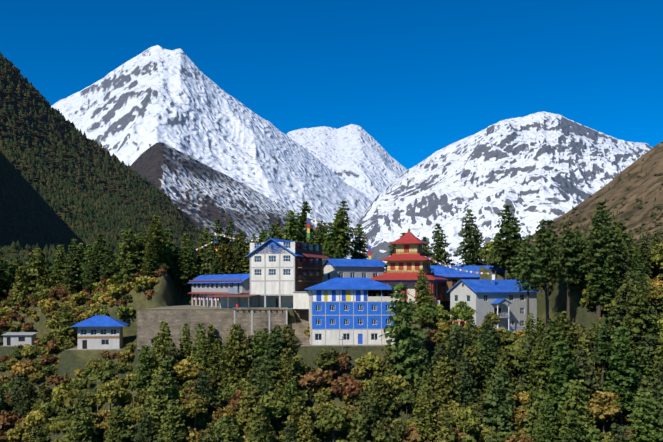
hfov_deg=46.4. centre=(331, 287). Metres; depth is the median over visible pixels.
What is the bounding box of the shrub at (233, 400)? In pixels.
[228,390,260,409]
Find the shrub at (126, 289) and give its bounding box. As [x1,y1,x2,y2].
[120,285,130,292]
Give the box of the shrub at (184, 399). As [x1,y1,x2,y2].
[178,386,196,404]
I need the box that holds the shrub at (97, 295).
[91,291,104,302]
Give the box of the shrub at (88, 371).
[82,366,98,376]
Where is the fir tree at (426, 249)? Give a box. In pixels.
[422,236,432,263]
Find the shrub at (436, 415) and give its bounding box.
[430,408,437,419]
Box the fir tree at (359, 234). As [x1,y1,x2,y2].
[348,224,368,258]
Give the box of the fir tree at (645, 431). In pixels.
[626,392,662,441]
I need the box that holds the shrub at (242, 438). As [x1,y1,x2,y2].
[234,435,249,441]
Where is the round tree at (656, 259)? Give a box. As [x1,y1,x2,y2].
[647,243,662,274]
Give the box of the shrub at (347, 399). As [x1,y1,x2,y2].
[342,388,361,406]
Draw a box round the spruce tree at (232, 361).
[220,323,255,388]
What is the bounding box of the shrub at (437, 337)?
[433,330,449,342]
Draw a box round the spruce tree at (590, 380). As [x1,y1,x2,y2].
[572,349,600,419]
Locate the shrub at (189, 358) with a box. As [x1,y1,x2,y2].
[185,356,193,361]
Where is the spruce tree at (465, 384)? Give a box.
[452,357,478,406]
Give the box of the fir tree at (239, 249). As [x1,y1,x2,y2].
[231,231,247,273]
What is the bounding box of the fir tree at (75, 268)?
[61,238,84,294]
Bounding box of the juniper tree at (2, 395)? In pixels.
[0,387,10,416]
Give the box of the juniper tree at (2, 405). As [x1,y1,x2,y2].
[0,398,4,427]
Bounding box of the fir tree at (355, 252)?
[350,244,362,258]
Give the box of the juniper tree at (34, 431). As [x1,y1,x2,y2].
[28,427,43,441]
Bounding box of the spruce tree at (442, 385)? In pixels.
[431,357,461,409]
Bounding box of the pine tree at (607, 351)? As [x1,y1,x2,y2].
[595,324,613,390]
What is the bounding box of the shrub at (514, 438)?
[504,434,533,441]
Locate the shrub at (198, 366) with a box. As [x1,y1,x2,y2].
[189,362,207,371]
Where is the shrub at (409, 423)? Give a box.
[404,418,422,428]
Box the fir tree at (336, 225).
[331,210,349,254]
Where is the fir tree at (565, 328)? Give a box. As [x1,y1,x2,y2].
[554,311,576,362]
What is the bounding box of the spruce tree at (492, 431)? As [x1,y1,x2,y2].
[484,426,501,441]
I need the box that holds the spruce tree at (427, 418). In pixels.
[412,385,437,441]
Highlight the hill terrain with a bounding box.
[0,266,661,441]
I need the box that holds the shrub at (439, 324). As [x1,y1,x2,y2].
[433,321,445,330]
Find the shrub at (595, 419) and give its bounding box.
[585,414,602,423]
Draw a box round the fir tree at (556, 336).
[542,317,575,383]
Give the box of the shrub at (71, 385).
[68,382,75,388]
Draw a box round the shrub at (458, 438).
[436,427,466,441]
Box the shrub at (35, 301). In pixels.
[29,298,40,304]
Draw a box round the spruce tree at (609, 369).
[605,341,636,377]
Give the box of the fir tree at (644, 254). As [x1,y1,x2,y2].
[635,235,653,276]
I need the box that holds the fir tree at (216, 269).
[210,256,223,274]
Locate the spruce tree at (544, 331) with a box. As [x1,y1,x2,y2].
[539,319,553,361]
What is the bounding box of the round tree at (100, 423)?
[90,409,112,440]
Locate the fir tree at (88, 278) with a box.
[82,258,98,297]
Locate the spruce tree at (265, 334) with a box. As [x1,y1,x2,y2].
[259,328,270,351]
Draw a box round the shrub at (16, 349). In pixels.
[12,344,23,355]
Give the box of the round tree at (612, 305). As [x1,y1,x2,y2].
[601,295,628,319]
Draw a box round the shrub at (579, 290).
[576,284,587,294]
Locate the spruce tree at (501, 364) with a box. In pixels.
[486,361,516,396]
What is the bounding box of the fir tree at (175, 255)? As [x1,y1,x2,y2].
[171,247,183,285]
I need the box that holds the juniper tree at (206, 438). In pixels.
[200,435,211,441]
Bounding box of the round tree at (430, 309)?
[418,302,438,328]
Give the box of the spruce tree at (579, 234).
[563,232,588,290]
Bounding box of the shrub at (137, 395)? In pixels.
[131,389,148,402]
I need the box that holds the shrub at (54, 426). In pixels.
[48,422,61,435]
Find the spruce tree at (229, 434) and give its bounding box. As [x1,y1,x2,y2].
[221,423,239,441]
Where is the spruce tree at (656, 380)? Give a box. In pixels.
[654,360,662,401]
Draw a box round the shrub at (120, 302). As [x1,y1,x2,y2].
[114,298,126,305]
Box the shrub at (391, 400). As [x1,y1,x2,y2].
[389,397,398,404]
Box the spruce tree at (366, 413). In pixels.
[350,390,378,441]
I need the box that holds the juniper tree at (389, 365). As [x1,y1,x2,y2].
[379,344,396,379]
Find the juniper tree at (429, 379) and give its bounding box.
[417,374,440,411]
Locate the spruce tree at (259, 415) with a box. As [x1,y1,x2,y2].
[248,402,279,441]
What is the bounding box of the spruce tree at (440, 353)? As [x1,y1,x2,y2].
[428,343,453,381]
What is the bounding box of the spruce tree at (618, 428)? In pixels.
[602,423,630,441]
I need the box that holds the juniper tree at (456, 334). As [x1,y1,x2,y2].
[441,325,467,378]
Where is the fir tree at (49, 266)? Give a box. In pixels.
[41,253,53,284]
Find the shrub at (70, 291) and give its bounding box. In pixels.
[65,287,74,294]
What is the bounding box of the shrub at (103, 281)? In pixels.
[100,276,107,284]
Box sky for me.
[0,0,662,169]
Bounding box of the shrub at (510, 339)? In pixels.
[493,327,518,349]
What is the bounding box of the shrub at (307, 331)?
[304,325,309,336]
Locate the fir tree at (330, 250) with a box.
[319,222,339,280]
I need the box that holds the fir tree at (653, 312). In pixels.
[645,306,657,330]
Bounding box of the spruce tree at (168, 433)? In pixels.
[153,399,189,441]
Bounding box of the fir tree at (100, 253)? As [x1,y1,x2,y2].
[87,233,110,283]
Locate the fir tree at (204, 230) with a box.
[196,227,209,257]
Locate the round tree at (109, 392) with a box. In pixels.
[94,381,127,412]
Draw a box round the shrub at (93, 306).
[89,302,100,308]
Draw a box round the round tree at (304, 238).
[297,231,315,243]
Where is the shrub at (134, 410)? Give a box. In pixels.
[124,406,143,422]
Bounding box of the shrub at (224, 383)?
[222,371,240,386]
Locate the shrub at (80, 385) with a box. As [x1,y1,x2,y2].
[73,381,86,389]
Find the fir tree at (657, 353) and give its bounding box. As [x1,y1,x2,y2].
[652,332,662,393]
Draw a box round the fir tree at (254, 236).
[248,233,257,250]
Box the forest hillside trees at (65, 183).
[0,51,233,282]
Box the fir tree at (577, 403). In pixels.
[554,379,596,441]
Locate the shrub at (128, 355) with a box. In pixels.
[117,350,134,362]
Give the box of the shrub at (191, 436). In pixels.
[174,427,200,441]
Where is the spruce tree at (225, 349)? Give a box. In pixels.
[221,333,248,375]
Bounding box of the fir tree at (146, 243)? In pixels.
[139,237,147,260]
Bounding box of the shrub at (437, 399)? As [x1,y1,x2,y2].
[429,391,447,404]
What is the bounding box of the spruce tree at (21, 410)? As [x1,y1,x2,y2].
[14,382,34,419]
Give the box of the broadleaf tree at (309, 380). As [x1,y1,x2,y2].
[298,368,332,391]
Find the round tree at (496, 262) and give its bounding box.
[486,249,504,279]
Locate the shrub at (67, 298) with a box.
[61,294,71,301]
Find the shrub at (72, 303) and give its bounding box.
[62,300,77,307]
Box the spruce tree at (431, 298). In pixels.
[426,296,443,323]
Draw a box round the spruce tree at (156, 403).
[141,368,176,433]
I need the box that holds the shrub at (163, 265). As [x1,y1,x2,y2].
[154,262,168,269]
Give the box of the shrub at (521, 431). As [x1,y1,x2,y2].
[513,421,532,438]
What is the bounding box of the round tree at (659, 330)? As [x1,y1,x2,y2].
[647,319,662,344]
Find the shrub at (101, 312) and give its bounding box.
[89,306,107,316]
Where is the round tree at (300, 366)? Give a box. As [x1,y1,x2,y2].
[291,354,308,384]
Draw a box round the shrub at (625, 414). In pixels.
[617,409,633,423]
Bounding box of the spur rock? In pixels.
[130,142,385,271]
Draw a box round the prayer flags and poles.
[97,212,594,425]
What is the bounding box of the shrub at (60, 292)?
[48,286,72,301]
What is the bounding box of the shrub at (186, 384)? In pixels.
[183,380,193,387]
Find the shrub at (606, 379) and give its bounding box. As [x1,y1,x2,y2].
[604,374,612,386]
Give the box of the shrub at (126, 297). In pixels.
[122,294,131,301]
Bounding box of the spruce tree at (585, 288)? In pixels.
[571,251,608,301]
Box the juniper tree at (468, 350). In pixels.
[453,346,483,396]
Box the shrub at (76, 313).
[70,307,79,318]
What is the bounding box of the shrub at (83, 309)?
[79,306,89,312]
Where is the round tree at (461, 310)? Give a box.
[449,301,476,326]
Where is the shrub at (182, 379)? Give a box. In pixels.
[169,365,188,383]
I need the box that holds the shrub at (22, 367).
[10,361,38,377]
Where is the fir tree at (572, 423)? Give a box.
[558,411,587,441]
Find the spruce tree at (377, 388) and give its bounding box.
[367,372,396,422]
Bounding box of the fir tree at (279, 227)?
[273,222,283,239]
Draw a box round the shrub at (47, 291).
[43,288,55,298]
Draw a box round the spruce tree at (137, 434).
[131,418,145,441]
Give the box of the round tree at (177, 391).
[168,384,187,403]
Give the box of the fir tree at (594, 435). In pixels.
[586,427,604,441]
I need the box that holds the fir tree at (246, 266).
[238,245,249,273]
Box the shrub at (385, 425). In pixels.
[372,420,388,429]
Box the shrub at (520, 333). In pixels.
[512,330,527,337]
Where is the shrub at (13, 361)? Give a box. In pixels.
[7,357,19,366]
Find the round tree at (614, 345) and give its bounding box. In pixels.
[598,336,619,370]
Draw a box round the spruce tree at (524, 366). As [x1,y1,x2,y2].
[514,336,548,396]
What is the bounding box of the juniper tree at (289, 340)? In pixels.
[281,324,298,357]
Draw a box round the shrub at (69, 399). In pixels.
[62,389,103,410]
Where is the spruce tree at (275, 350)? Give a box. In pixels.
[261,329,293,379]
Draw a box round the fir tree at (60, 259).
[49,245,67,285]
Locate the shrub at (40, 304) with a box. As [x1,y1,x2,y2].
[37,299,46,306]
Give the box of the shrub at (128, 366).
[118,361,132,373]
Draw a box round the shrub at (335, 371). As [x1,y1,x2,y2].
[325,359,349,376]
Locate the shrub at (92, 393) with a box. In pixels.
[88,391,96,402]
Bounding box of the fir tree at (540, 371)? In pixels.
[525,338,553,398]
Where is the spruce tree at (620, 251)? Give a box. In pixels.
[612,238,631,284]
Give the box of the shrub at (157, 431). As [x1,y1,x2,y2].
[152,424,165,438]
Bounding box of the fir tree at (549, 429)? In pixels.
[533,403,561,441]
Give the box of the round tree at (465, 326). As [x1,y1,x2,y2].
[462,322,469,334]
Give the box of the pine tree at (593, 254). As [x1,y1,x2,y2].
[578,213,614,318]
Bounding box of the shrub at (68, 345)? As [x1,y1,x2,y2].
[63,341,75,349]
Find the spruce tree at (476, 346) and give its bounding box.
[467,340,483,370]
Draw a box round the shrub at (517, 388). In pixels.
[511,384,527,394]
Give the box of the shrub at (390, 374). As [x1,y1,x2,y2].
[385,369,404,379]
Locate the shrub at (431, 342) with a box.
[423,336,438,346]
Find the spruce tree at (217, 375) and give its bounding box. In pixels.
[206,338,227,384]
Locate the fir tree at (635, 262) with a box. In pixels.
[630,251,640,272]
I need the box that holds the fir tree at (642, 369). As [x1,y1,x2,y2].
[631,346,655,396]
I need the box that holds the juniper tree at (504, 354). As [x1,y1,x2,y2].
[492,349,516,386]
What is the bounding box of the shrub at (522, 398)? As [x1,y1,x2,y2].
[509,391,533,406]
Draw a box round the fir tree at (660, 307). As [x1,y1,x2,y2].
[657,283,662,314]
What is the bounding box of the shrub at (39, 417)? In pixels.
[23,408,48,428]
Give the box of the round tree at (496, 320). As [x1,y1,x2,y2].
[483,312,499,324]
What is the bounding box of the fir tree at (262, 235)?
[258,229,266,241]
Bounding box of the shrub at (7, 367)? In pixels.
[3,359,10,369]
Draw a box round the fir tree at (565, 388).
[553,382,582,439]
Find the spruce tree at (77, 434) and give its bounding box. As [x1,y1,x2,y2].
[63,414,91,441]
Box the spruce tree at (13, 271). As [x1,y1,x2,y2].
[1,259,23,298]
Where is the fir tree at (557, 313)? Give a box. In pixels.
[554,312,568,349]
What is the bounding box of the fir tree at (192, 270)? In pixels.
[183,244,200,291]
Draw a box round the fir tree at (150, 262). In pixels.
[142,236,158,276]
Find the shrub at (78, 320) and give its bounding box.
[72,316,84,321]
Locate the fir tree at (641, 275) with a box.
[633,263,650,304]
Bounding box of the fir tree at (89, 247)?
[79,244,97,284]
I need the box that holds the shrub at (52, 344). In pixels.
[47,340,60,353]
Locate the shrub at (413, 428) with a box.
[402,426,424,436]
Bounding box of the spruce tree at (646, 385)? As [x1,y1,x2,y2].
[622,375,660,434]
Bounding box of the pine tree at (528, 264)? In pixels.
[510,234,546,327]
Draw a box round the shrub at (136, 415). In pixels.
[130,411,143,422]
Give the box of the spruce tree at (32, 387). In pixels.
[23,379,37,410]
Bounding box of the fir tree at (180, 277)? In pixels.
[172,249,188,298]
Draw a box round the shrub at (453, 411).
[450,409,460,423]
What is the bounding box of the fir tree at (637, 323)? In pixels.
[624,281,660,350]
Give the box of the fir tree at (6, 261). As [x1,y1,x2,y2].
[0,260,9,296]
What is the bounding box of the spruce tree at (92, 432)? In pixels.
[75,407,98,441]
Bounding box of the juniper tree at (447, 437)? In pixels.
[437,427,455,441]
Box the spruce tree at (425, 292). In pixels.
[412,268,432,308]
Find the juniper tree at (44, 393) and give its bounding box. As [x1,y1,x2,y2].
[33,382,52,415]
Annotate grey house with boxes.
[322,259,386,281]
[447,279,539,331]
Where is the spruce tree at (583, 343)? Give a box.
[574,339,600,390]
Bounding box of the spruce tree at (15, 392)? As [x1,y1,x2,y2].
[5,373,26,414]
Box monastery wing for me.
[430,265,508,300]
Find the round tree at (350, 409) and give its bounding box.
[340,404,359,434]
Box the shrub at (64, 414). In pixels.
[58,408,74,419]
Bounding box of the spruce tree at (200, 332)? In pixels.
[190,323,213,362]
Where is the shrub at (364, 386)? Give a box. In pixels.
[360,379,371,390]
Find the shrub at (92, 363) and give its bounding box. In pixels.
[85,358,101,368]
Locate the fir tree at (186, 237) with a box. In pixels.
[177,233,199,284]
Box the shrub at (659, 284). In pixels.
[646,278,662,288]
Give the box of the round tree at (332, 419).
[313,407,349,441]
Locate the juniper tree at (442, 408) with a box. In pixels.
[433,403,452,437]
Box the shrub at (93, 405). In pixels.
[83,402,96,414]
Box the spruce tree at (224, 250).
[212,244,236,274]
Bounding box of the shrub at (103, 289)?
[94,286,106,293]
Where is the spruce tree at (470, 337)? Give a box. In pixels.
[463,319,478,346]
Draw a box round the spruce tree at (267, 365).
[250,356,280,403]
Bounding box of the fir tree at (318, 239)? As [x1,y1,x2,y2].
[315,224,325,268]
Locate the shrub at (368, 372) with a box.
[358,362,382,379]
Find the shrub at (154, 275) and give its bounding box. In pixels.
[150,270,160,276]
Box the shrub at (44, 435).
[26,430,49,441]
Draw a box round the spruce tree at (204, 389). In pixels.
[189,371,222,416]
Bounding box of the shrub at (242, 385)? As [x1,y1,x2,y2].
[229,378,252,391]
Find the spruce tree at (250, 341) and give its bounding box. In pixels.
[245,335,256,363]
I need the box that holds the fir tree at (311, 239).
[307,235,315,243]
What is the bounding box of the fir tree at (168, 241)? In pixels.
[162,229,176,274]
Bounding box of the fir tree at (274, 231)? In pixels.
[263,224,280,241]
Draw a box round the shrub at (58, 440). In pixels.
[52,438,65,441]
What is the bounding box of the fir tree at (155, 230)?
[140,215,166,263]
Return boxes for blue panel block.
[304,278,394,344]
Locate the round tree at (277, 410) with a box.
[257,392,289,429]
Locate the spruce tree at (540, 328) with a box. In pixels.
[534,319,545,345]
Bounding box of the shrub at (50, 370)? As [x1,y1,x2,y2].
[41,364,57,375]
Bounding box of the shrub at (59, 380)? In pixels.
[46,373,71,387]
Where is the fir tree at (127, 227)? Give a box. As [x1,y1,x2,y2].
[120,225,134,254]
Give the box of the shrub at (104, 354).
[100,350,109,358]
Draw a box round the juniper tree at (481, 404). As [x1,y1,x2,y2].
[475,394,489,427]
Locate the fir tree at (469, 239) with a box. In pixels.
[450,209,483,265]
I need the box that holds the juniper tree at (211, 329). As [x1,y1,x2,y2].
[206,324,217,348]
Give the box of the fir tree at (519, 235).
[507,217,524,269]
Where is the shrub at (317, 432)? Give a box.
[311,418,338,439]
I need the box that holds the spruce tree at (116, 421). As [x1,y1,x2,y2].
[103,406,128,441]
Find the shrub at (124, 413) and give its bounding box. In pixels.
[120,411,129,420]
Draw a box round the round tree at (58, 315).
[54,307,73,320]
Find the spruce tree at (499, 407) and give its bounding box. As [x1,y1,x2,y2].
[480,370,520,436]
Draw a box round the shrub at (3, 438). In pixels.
[0,420,11,441]
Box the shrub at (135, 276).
[132,273,144,281]
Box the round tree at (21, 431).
[5,421,35,441]
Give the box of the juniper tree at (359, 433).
[346,413,370,441]
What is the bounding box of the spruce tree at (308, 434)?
[294,415,320,441]
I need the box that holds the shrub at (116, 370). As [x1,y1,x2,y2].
[109,366,121,374]
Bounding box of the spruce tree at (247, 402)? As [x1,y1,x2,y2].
[235,386,256,439]
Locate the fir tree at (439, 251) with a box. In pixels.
[429,223,456,265]
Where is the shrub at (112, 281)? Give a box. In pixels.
[106,275,122,286]
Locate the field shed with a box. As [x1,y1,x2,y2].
[2,332,37,345]
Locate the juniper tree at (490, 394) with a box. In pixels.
[485,380,495,416]
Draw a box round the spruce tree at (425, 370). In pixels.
[412,349,434,393]
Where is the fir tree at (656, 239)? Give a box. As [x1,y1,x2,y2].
[649,232,662,272]
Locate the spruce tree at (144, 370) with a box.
[130,345,158,392]
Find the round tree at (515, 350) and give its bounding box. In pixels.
[505,338,530,383]
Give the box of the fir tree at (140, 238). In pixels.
[131,232,144,267]
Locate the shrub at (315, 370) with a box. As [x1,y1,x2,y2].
[307,367,319,376]
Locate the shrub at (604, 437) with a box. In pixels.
[599,431,615,441]
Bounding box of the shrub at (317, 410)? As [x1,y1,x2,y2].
[308,401,336,420]
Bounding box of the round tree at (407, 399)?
[394,389,416,420]
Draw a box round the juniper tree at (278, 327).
[270,325,284,352]
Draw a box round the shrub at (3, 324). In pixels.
[0,319,6,327]
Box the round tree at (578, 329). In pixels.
[569,323,596,350]
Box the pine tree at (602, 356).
[590,318,616,390]
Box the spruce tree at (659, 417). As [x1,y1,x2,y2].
[650,381,662,441]
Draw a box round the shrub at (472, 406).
[459,401,482,419]
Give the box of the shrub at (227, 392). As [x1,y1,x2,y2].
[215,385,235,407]
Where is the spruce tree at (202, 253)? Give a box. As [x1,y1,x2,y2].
[195,234,210,276]
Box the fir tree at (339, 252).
[333,244,346,258]
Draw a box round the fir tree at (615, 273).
[601,246,624,293]
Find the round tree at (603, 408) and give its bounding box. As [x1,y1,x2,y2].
[585,390,620,431]
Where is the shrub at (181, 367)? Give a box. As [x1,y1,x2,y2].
[172,359,201,380]
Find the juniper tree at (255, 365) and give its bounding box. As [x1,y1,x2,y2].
[247,358,260,388]
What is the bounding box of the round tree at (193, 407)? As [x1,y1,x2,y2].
[181,392,209,433]
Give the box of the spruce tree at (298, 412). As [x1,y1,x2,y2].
[278,396,315,441]
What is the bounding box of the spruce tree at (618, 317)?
[605,271,652,356]
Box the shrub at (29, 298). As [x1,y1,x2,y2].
[24,292,34,302]
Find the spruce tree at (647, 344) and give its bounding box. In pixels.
[631,335,658,387]
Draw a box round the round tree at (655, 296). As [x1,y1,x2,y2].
[646,285,662,313]
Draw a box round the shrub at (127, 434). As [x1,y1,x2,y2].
[113,420,135,441]
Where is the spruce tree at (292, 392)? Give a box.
[280,379,305,427]
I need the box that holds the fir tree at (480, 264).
[467,224,485,265]
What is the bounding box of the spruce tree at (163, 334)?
[151,321,180,379]
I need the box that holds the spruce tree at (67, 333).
[54,305,79,348]
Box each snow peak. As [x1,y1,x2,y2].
[51,45,371,248]
[286,124,406,201]
[357,111,652,267]
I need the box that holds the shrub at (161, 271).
[156,268,165,274]
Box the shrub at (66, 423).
[58,419,72,432]
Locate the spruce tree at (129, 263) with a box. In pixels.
[109,229,148,286]
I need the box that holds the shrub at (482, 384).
[476,379,490,393]
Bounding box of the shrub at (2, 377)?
[0,374,11,382]
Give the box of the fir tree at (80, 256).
[69,245,84,291]
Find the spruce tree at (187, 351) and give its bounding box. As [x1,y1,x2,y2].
[176,323,194,359]
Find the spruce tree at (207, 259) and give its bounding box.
[199,246,215,275]
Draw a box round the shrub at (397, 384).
[383,375,410,396]
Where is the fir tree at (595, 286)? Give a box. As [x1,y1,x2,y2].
[583,245,615,319]
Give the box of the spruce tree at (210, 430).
[201,423,220,441]
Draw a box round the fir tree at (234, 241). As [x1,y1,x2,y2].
[229,233,242,266]
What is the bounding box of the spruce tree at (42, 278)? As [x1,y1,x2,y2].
[24,248,53,302]
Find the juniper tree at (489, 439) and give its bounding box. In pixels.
[485,438,496,441]
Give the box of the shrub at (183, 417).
[178,404,190,420]
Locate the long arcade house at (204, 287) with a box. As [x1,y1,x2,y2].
[187,274,262,306]
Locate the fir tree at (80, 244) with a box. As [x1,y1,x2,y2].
[77,243,86,287]
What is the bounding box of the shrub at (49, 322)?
[44,318,59,328]
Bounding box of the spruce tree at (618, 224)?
[613,221,639,270]
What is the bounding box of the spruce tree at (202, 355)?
[191,335,212,371]
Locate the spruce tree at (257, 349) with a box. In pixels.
[247,330,266,377]
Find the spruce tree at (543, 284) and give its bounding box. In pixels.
[532,233,559,286]
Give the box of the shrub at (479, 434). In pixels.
[467,424,489,441]
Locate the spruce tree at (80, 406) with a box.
[67,392,91,430]
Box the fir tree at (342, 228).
[332,201,355,253]
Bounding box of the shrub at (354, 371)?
[350,366,365,376]
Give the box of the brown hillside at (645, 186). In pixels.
[482,141,662,265]
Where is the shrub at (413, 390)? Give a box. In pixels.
[408,379,420,395]
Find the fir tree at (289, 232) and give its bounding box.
[279,210,303,242]
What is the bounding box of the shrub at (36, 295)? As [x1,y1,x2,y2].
[29,291,44,303]
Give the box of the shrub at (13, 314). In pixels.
[7,310,18,320]
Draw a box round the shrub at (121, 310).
[115,304,134,322]
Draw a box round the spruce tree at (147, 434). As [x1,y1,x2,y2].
[135,412,158,441]
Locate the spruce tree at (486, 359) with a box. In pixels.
[474,329,497,387]
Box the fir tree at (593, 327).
[589,322,598,364]
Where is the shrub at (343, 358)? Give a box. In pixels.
[331,352,349,371]
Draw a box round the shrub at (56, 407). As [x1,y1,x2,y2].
[38,399,65,416]
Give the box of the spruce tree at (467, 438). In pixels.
[461,435,475,441]
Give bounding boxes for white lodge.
[207,238,330,308]
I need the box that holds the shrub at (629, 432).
[621,427,637,441]
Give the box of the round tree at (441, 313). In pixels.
[435,304,449,321]
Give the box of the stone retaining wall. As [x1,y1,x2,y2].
[137,300,439,348]
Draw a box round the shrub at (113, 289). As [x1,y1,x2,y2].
[106,284,124,299]
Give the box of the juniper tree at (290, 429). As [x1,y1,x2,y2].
[282,420,297,441]
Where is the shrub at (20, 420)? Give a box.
[15,417,31,424]
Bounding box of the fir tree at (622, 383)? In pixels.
[600,326,639,425]
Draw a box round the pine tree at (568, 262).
[549,220,586,330]
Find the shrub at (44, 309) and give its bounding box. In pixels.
[39,305,55,318]
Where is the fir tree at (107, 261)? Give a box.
[98,243,117,278]
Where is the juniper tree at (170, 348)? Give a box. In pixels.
[157,340,180,382]
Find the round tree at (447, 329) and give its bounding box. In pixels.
[441,321,459,340]
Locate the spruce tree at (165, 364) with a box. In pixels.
[147,360,178,395]
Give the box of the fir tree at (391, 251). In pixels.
[384,244,395,269]
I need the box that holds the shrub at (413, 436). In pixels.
[398,431,420,441]
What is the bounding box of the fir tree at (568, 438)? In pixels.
[560,434,575,441]
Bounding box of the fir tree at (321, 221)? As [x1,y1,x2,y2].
[314,220,327,242]
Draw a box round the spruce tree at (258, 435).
[246,420,271,441]
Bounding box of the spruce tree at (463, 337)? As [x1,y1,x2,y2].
[451,327,467,354]
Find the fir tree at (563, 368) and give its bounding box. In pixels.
[542,340,581,420]
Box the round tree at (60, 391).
[51,383,72,408]
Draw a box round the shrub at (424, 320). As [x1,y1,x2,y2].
[415,314,433,327]
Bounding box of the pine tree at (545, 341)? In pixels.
[541,326,551,381]
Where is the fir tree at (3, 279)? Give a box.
[0,250,12,294]
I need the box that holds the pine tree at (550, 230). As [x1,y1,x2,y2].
[532,220,563,326]
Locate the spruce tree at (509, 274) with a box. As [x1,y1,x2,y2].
[504,239,536,281]
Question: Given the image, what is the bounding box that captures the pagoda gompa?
[370,229,447,301]
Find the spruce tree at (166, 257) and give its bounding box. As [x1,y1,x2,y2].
[145,226,173,274]
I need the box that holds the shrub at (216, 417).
[210,407,233,422]
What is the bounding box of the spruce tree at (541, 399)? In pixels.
[517,388,558,441]
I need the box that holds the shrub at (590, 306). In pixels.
[585,300,601,312]
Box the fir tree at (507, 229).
[489,205,520,279]
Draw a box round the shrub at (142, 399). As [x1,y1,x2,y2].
[138,392,150,404]
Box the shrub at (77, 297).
[70,291,87,304]
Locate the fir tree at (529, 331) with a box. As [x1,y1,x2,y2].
[519,313,541,349]
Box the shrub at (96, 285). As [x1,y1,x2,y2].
[89,282,104,292]
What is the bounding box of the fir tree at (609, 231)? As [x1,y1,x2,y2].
[582,201,623,271]
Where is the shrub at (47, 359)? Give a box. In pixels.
[40,354,58,366]
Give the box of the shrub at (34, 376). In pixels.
[28,372,43,384]
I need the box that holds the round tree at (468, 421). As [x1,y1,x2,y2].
[450,407,479,435]
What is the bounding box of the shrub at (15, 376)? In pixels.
[8,372,21,379]
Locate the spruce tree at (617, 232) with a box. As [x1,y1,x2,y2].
[613,228,634,272]
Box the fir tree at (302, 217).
[296,201,315,235]
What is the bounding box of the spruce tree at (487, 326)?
[478,315,502,352]
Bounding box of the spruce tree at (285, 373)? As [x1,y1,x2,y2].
[271,348,300,404]
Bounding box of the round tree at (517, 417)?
[509,407,531,438]
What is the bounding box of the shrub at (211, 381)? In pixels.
[192,377,215,391]
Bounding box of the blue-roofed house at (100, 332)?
[70,315,128,348]
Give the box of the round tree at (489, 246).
[481,241,498,265]

